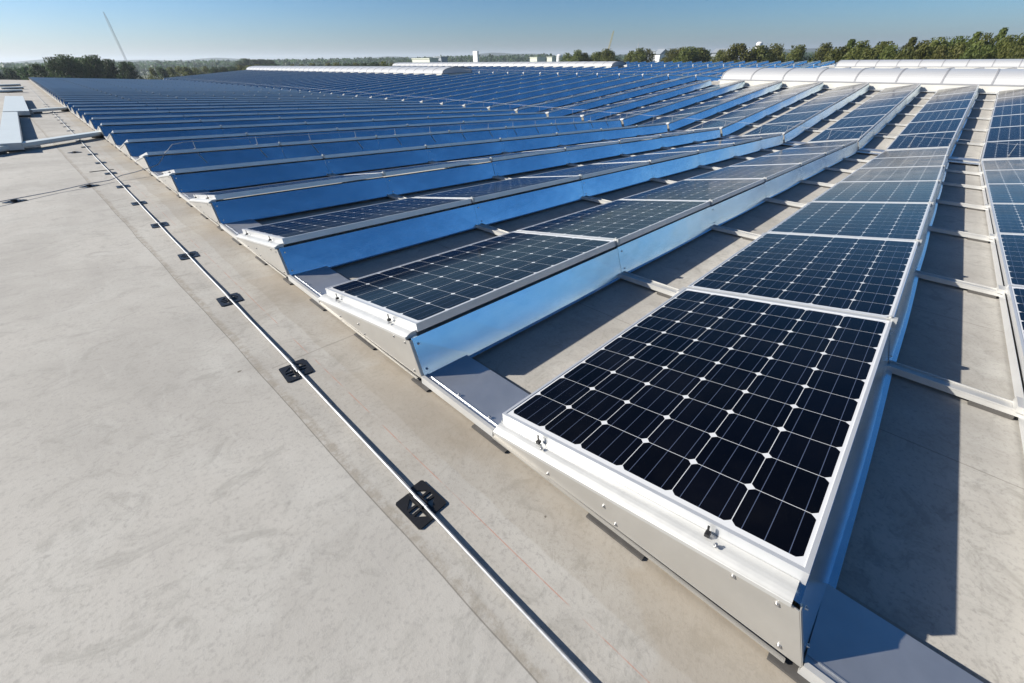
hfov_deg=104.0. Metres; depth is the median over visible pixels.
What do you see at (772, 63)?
solar panel row
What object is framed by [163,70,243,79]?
solar panel row
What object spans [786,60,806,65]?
solar panel row
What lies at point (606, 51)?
tree
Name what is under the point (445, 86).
solar panel row
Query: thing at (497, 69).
solar panel row
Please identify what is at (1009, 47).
tree
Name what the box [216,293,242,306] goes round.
rod holder
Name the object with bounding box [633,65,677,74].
solar panel row
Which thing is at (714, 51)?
warehouse
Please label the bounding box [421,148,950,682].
solar panel row
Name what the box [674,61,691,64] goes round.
solar panel row
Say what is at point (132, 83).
solar panel row
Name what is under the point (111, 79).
solar panel row
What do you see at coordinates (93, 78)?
solar panel row
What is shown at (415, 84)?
solar panel row
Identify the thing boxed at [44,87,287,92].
solar panel row
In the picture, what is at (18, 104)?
cable tray
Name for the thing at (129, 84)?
solar panel row
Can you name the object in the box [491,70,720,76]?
ridge wire
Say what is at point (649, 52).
tree
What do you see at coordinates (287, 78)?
solar panel row
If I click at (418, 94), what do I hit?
solar panel row
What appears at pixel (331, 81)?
solar panel row
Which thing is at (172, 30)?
sky
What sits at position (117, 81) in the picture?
solar panel row
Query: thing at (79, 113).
solar panel row
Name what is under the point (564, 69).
solar panel row
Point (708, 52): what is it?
tree
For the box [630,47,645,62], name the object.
tree
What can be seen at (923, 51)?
tree
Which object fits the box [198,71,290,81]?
solar panel row
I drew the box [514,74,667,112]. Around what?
solar panel row
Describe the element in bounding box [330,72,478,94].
solar panel row
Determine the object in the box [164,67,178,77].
tree
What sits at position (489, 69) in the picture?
solar panel row
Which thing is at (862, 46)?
tree
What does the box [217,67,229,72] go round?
tree
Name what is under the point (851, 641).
solar panel row
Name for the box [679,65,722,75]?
solar panel row
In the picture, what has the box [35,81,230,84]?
solar panel row
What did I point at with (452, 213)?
solar panel row
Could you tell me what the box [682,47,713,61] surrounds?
tree
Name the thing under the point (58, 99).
solar panel row
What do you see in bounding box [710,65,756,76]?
solar panel row
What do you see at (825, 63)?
solar panel row
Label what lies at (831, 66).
solar panel row
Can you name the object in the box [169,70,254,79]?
solar panel row
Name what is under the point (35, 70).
tree
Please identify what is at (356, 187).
solar panel row
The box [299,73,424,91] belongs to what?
solar panel row
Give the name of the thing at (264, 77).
solar panel row
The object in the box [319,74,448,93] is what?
solar panel row
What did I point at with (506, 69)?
solar panel row
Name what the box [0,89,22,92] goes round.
roof box
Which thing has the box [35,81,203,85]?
solar panel row
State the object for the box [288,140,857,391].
solar panel row
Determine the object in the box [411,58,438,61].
office block
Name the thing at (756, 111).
solar panel row
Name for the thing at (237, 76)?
solar panel row
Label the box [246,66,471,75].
barrel skylight
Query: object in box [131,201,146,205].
rod holder
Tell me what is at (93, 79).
solar panel row
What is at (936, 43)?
tree
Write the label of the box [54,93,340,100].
solar panel row
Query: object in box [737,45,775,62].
tree
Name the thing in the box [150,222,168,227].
rod holder
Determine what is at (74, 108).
solar panel row
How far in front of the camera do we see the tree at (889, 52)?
59.24 m
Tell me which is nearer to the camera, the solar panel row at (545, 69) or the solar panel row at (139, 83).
the solar panel row at (139, 83)
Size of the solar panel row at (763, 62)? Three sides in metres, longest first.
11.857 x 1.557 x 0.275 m
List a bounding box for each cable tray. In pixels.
[0,112,24,151]
[0,130,103,154]
[3,96,30,116]
[29,107,69,113]
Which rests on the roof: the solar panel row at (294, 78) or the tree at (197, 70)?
the solar panel row at (294, 78)
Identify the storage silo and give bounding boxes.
[556,54,561,61]
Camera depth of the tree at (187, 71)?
126.96 m
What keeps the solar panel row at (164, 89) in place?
on the roof
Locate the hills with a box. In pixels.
[2,47,969,62]
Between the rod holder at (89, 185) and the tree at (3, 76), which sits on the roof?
the rod holder at (89, 185)
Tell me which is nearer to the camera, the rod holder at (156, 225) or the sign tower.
the rod holder at (156, 225)
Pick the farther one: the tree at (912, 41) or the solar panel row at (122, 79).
the tree at (912, 41)
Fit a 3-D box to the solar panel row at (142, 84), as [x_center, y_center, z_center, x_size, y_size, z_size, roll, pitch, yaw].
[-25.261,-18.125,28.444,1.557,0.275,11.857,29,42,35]
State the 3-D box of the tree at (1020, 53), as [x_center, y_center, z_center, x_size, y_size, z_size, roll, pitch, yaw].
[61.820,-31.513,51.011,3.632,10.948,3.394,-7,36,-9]
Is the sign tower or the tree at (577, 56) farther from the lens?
the sign tower
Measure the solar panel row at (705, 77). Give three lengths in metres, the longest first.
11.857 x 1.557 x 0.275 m
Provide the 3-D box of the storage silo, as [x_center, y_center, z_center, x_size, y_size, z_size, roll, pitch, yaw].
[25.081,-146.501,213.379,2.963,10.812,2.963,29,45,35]
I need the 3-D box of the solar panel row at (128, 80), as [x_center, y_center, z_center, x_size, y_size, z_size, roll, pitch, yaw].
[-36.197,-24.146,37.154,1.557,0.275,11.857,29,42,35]
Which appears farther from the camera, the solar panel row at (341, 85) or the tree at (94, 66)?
the tree at (94, 66)
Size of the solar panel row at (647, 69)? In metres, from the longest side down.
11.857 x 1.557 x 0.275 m
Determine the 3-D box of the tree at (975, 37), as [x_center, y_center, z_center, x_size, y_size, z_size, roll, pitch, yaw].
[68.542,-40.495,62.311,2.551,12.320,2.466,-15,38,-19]
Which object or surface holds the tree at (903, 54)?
on the ground
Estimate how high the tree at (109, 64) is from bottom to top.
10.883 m
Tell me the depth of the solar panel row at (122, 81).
33.96 m
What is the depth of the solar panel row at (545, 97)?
18.61 m
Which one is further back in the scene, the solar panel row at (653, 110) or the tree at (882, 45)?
the tree at (882, 45)
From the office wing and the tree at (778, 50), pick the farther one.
the office wing
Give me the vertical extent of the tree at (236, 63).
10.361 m
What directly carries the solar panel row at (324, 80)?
on the roof
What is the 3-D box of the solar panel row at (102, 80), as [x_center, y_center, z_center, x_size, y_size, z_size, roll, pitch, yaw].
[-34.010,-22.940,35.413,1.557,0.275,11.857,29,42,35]
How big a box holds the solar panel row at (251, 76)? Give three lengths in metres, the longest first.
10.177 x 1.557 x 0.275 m
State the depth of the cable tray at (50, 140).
7.10 m
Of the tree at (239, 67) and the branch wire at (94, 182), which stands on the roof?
the branch wire at (94, 182)
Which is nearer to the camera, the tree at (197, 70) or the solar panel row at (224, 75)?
the solar panel row at (224, 75)
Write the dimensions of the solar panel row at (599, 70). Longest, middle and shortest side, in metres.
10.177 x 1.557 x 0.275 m
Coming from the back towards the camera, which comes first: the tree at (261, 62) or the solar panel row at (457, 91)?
the tree at (261, 62)
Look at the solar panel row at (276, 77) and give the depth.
38.59 m
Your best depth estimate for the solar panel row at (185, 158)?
6.83 m
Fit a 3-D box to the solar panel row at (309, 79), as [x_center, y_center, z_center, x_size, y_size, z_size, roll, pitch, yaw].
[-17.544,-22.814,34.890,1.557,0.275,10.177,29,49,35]
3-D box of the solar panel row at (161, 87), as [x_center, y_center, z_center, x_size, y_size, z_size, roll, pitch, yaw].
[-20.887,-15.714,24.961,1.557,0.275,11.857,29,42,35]
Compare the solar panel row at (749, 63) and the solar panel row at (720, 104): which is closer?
the solar panel row at (720, 104)
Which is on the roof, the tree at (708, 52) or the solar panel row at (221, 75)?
the solar panel row at (221, 75)
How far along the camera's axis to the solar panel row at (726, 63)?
55.52 m
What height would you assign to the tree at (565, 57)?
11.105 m
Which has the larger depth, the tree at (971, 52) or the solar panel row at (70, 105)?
the tree at (971, 52)
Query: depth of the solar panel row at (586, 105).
16.86 m
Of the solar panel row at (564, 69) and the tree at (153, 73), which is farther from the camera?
the tree at (153, 73)
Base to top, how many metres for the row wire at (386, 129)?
0.906 m
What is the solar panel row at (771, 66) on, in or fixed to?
on the roof
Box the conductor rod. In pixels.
[43,102,592,682]
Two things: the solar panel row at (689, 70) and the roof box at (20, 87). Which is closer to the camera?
the roof box at (20, 87)
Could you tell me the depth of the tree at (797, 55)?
89.32 m
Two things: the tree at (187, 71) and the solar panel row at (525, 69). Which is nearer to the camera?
the solar panel row at (525, 69)
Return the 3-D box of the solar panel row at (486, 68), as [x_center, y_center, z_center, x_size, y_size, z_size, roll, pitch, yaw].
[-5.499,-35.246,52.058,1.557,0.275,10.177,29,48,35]
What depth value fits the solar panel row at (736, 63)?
54.59 m
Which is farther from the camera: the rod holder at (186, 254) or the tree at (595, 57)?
the tree at (595, 57)
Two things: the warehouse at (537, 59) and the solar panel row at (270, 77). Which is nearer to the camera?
the solar panel row at (270, 77)
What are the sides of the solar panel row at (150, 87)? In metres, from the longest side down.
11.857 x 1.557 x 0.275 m
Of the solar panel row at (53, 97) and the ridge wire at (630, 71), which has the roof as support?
the solar panel row at (53, 97)
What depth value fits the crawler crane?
188.00 m
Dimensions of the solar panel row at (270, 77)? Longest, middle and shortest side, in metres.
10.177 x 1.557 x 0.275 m
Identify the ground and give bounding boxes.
[108,60,701,78]
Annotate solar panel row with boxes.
[29,77,155,79]
[29,77,185,80]
[30,78,174,81]
[30,78,178,80]
[31,79,189,81]
[31,79,197,81]
[32,79,164,81]
[32,79,210,82]
[33,80,194,83]
[34,80,220,84]
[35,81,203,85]
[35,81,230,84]
[36,82,219,85]
[37,82,242,86]
[38,83,225,87]
[39,84,256,88]
[41,85,246,90]
[41,85,263,89]
[43,86,273,91]
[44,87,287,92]
[46,88,296,94]
[47,89,306,95]
[50,91,317,96]
[52,92,328,98]
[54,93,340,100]
[56,95,355,102]
[59,96,368,105]
[63,98,383,106]
[67,99,401,112]
[71,101,419,115]
[75,103,440,119]
[80,105,462,125]
[87,107,487,129]
[95,109,515,138]
[104,112,546,147]
[116,115,581,159]
[130,119,621,175]
[150,123,667,197]
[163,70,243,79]
[166,70,248,79]
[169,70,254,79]
[172,70,259,79]
[175,70,264,79]
[178,70,268,79]
[178,127,722,229]
[181,70,272,79]
[186,70,277,80]
[188,70,282,80]
[192,71,284,80]
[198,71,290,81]
[200,71,297,81]
[204,71,303,81]
[211,71,309,82]
[213,71,315,82]
[219,133,782,284]
[221,71,321,83]
[223,71,327,83]
[228,72,334,84]
[234,72,342,84]
[239,72,350,85]
[246,72,357,85]
[255,72,365,86]
[259,72,374,87]
[266,73,383,87]
[274,73,392,88]
[282,73,402,89]
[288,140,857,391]
[291,73,413,90]
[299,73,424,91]
[309,74,436,92]
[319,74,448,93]
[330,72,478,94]
[343,72,492,95]
[356,72,507,96]
[369,72,522,97]
[384,73,539,99]
[402,73,557,100]
[419,73,576,102]
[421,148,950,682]
[439,73,596,104]
[462,74,618,106]
[472,66,500,70]
[472,66,508,71]
[477,66,516,71]
[486,66,525,71]
[486,74,642,109]
[496,66,534,71]
[505,66,543,71]
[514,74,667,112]
[515,66,552,72]
[520,66,562,72]
[532,66,572,72]
[542,75,696,116]
[543,66,583,72]
[555,66,594,72]
[568,66,605,73]
[570,79,711,120]
[576,73,588,76]
[581,66,617,73]
[589,65,638,73]
[597,73,612,77]
[604,65,650,73]
[604,80,744,126]
[618,65,663,73]
[618,73,634,77]
[624,81,782,130]
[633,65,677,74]
[641,74,660,79]
[645,61,663,64]
[650,65,692,74]
[660,65,707,74]
[668,74,685,78]
[670,82,823,136]
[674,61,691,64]
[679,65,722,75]
[695,61,711,64]
[695,74,720,80]
[697,65,739,75]
[701,61,722,65]
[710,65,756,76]
[716,61,733,65]
[723,83,870,142]
[727,61,744,65]
[739,61,756,64]
[747,61,768,65]
[757,65,774,67]
[763,61,780,65]
[776,60,793,65]
[779,65,793,67]
[785,84,920,150]
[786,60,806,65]
[794,65,812,67]
[797,159,1023,682]
[800,60,820,65]
[817,60,834,65]
[820,64,835,67]
[859,85,978,158]
[948,88,1023,162]
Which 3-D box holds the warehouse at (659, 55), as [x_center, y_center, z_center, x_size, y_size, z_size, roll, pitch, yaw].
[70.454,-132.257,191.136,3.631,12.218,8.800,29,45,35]
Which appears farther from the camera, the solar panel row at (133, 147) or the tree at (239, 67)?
the tree at (239, 67)
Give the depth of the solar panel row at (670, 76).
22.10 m
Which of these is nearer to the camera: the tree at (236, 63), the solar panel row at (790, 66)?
the solar panel row at (790, 66)
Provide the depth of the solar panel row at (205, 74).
51.54 m
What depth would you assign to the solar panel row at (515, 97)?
19.55 m
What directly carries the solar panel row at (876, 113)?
on the roof
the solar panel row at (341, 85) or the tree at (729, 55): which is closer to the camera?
the solar panel row at (341, 85)
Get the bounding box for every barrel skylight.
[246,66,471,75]
[392,61,625,67]
[720,67,1023,92]
[835,59,1023,68]
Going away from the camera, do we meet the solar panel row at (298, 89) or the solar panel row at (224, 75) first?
the solar panel row at (298, 89)
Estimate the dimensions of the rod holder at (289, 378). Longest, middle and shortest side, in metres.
0.146 x 0.120 x 0.020 m
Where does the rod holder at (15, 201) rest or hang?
on the roof
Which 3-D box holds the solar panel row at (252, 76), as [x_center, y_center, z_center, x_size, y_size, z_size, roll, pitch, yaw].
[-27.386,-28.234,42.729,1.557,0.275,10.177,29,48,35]
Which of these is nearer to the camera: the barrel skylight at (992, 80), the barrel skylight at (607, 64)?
the barrel skylight at (992, 80)
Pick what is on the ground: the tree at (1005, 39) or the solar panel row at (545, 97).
the tree at (1005, 39)
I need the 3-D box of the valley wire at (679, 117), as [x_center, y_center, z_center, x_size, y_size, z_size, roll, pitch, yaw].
[-12.484,-15.999,25.512,66.238,0.223,0.046,29,45,35]
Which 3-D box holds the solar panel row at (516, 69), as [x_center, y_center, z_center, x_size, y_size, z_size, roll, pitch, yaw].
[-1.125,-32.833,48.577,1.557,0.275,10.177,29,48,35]
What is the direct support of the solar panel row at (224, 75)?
on the roof
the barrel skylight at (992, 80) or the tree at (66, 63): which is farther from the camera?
the tree at (66, 63)
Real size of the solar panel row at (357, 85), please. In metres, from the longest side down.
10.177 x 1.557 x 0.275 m
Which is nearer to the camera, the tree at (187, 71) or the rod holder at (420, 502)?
the rod holder at (420, 502)
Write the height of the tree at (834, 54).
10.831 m
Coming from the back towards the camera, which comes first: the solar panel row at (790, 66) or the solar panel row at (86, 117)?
the solar panel row at (790, 66)
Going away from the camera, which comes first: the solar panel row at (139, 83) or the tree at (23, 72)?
the solar panel row at (139, 83)
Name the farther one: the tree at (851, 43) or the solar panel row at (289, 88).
the tree at (851, 43)
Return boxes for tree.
[0,69,9,79]
[1,67,24,79]
[14,66,31,79]
[27,64,51,78]
[42,57,75,77]
[54,54,93,77]
[78,55,123,78]
[101,59,126,78]
[117,61,147,78]
[148,68,159,79]
[153,67,170,79]
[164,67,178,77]
[170,66,183,76]
[180,66,196,75]
[192,67,203,74]
[200,66,209,73]
[207,67,218,73]
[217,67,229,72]
[226,66,235,70]
[232,61,244,68]
[234,65,244,70]
[239,58,254,66]
[250,59,260,65]
[257,59,266,65]
[263,60,275,63]
[379,61,388,65]
[559,53,572,61]
[567,49,586,61]
[579,52,591,60]
[589,51,603,60]
[599,48,619,60]
[600,50,620,60]
[623,50,635,61]
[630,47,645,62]
[637,48,656,62]
[660,48,677,62]
[663,47,687,62]
[672,46,707,62]
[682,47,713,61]
[696,49,710,62]
[710,49,724,62]
[716,43,755,62]
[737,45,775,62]
[760,43,786,61]
[781,44,812,61]
[810,42,836,61]
[820,46,855,61]
[837,48,860,61]
[845,39,855,51]
[851,47,882,59]
[853,40,872,58]
[874,41,899,59]
[878,44,897,59]
[892,46,916,59]
[900,37,917,55]
[908,43,932,59]
[909,40,930,57]
[926,45,954,59]
[928,37,951,53]
[945,42,969,58]
[947,36,970,58]
[959,41,987,58]
[965,31,982,48]
[977,33,997,52]
[977,44,1001,58]
[989,35,1021,58]
[990,27,1008,51]
[990,41,1018,58]
[1003,42,1023,58]
[1014,33,1023,50]
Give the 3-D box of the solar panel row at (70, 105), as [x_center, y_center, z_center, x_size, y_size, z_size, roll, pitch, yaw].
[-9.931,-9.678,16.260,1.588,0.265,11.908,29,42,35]
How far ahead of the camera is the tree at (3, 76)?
85.02 m
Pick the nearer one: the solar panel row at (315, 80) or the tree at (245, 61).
the solar panel row at (315, 80)
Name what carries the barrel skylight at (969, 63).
on the roof
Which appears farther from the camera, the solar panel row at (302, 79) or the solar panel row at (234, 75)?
the solar panel row at (234, 75)
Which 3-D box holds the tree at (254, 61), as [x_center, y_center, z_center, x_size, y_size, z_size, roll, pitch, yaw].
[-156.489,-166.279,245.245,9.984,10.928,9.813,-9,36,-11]
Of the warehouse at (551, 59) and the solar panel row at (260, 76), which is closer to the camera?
the solar panel row at (260, 76)
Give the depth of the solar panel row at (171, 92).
20.02 m
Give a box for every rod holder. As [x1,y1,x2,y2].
[2,199,26,203]
[79,184,98,187]
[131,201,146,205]
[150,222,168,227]
[178,251,198,259]
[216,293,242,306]
[279,359,312,382]
[396,480,445,529]
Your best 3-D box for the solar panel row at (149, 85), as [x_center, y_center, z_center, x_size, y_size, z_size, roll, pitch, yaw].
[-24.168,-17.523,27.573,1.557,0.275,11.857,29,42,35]
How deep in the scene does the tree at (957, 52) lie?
55.07 m
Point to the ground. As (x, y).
(147, 75)
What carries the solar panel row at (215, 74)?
on the roof
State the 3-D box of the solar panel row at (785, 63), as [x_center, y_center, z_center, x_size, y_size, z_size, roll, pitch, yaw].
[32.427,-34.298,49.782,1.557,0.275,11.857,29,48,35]
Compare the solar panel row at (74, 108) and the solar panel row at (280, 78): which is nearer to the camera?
the solar panel row at (74, 108)
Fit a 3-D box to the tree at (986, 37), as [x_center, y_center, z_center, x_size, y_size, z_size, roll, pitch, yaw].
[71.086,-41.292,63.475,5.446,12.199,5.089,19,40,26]
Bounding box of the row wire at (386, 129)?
[182,115,621,162]
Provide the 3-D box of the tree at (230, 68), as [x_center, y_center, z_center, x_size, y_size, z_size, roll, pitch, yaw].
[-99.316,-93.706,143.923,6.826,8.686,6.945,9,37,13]
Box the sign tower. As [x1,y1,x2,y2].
[473,51,478,61]
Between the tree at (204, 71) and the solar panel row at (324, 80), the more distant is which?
the tree at (204, 71)
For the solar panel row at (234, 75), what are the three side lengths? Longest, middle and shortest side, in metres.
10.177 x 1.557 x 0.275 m
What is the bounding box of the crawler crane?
[103,12,127,63]
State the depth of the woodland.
482.87 m
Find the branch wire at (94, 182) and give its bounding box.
[0,142,181,201]
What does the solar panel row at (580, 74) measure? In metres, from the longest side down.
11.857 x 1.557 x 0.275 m
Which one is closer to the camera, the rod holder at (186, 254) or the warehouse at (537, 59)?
the rod holder at (186, 254)
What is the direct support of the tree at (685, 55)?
on the ground
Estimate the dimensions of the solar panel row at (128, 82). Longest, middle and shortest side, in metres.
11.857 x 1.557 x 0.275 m
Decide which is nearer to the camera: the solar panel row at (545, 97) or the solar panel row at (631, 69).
the solar panel row at (545, 97)
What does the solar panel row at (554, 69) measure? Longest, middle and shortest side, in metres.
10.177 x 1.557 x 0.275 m
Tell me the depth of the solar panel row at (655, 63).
61.78 m
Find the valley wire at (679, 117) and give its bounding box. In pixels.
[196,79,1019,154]
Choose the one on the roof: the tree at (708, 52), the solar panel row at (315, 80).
the solar panel row at (315, 80)
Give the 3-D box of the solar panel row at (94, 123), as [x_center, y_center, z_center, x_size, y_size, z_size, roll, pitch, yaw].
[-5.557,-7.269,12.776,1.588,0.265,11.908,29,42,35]
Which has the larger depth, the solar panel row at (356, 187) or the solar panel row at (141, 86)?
the solar panel row at (141, 86)
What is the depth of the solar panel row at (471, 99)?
20.45 m
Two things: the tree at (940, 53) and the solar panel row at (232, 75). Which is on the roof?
the solar panel row at (232, 75)
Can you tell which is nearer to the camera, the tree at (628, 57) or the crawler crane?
the tree at (628, 57)
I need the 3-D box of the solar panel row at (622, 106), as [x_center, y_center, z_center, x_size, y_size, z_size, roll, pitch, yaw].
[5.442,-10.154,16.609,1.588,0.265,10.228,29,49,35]
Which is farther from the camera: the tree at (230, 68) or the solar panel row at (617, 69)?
the tree at (230, 68)
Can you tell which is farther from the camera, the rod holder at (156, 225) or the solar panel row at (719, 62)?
the solar panel row at (719, 62)
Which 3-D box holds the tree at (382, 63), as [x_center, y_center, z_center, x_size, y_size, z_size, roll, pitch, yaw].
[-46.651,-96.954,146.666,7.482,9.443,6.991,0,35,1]
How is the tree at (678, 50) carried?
on the ground
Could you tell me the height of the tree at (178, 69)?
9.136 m
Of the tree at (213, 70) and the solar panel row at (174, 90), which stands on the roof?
the solar panel row at (174, 90)
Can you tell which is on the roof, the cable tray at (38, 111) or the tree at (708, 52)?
the cable tray at (38, 111)
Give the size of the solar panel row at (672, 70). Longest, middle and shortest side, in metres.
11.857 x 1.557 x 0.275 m
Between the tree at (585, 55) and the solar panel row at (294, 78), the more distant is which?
the tree at (585, 55)
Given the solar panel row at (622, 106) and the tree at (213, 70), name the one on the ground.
the tree at (213, 70)
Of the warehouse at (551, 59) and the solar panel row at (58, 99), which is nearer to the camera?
the solar panel row at (58, 99)
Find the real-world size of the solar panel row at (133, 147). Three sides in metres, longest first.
11.908 x 1.588 x 0.278 m
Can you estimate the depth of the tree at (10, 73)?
85.94 m
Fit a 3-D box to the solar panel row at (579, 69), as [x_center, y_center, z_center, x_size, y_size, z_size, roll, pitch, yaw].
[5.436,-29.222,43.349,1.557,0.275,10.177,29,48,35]
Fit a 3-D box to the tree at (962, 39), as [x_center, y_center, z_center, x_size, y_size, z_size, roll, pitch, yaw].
[69.670,-42.453,65.362,6.072,11.927,6.230,-9,36,-11]
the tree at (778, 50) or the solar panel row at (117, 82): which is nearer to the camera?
the solar panel row at (117, 82)
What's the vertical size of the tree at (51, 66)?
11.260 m
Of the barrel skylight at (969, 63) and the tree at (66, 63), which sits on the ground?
the tree at (66, 63)
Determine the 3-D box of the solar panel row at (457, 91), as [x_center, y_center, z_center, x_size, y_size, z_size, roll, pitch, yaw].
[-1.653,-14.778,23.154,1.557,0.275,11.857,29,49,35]
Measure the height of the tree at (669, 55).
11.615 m
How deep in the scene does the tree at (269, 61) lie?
248.25 m
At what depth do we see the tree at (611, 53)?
127.42 m
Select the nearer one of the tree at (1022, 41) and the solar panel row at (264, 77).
the solar panel row at (264, 77)
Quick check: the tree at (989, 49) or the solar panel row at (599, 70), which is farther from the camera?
the tree at (989, 49)
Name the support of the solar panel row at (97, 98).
on the roof
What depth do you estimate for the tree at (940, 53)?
51.77 m
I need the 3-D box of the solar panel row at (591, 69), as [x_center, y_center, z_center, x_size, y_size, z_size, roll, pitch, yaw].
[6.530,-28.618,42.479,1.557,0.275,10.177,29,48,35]
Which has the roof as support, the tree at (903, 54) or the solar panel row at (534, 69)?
the solar panel row at (534, 69)
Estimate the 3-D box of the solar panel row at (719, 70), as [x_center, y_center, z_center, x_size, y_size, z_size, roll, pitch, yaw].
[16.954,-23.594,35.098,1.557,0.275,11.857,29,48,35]
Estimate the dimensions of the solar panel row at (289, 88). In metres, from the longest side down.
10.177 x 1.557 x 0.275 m
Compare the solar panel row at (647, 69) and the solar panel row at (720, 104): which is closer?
the solar panel row at (720, 104)
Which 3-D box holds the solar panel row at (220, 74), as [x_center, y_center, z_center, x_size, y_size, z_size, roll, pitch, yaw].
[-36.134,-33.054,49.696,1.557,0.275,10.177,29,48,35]
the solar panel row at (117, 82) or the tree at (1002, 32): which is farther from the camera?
the tree at (1002, 32)
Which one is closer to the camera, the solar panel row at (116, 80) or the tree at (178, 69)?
the solar panel row at (116, 80)
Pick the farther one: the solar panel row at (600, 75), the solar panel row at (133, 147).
the solar panel row at (600, 75)
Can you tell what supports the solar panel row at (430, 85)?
on the roof
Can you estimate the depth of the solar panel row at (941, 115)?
10.25 m
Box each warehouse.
[530,57,545,61]
[546,57,556,61]
[654,49,666,62]
[711,48,736,62]
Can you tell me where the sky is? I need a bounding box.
[0,0,1023,62]
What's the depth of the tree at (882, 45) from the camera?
73.18 m
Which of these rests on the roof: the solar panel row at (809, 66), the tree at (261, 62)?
the solar panel row at (809, 66)
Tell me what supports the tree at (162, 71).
on the ground
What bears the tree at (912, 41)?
on the ground
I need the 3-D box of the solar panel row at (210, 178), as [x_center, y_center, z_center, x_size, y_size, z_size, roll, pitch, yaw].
[-0.089,-4.262,8.418,1.588,0.278,11.908,29,42,35]
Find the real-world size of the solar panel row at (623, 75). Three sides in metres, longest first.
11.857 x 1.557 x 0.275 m
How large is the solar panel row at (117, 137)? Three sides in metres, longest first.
11.908 x 1.588 x 0.278 m
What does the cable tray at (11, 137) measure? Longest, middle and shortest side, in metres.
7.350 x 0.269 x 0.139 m
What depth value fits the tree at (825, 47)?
88.22 m
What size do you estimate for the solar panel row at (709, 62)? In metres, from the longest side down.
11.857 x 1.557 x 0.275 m
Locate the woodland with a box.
[0,50,899,77]
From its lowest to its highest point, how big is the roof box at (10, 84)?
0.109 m
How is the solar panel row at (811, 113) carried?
on the roof
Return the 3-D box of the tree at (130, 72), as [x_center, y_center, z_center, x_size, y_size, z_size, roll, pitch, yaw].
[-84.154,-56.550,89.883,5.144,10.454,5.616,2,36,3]
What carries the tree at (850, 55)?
on the ground
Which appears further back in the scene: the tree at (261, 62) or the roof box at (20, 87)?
the tree at (261, 62)
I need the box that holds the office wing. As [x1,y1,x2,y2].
[433,56,447,61]
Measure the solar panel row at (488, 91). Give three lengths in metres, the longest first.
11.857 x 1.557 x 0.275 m
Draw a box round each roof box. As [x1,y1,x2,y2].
[0,84,20,85]
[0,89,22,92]
[1,86,23,88]
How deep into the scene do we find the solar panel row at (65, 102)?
15.48 m
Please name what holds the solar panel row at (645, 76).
on the roof
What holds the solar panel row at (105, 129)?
on the roof
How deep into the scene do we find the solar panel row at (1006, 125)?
9.52 m
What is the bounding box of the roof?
[0,63,1023,682]
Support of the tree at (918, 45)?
on the ground
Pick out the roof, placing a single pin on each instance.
(196, 485)
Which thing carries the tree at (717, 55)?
on the ground
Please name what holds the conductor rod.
on the rod holder at (420, 502)
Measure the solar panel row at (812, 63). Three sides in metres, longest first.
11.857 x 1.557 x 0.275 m
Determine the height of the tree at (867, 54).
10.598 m

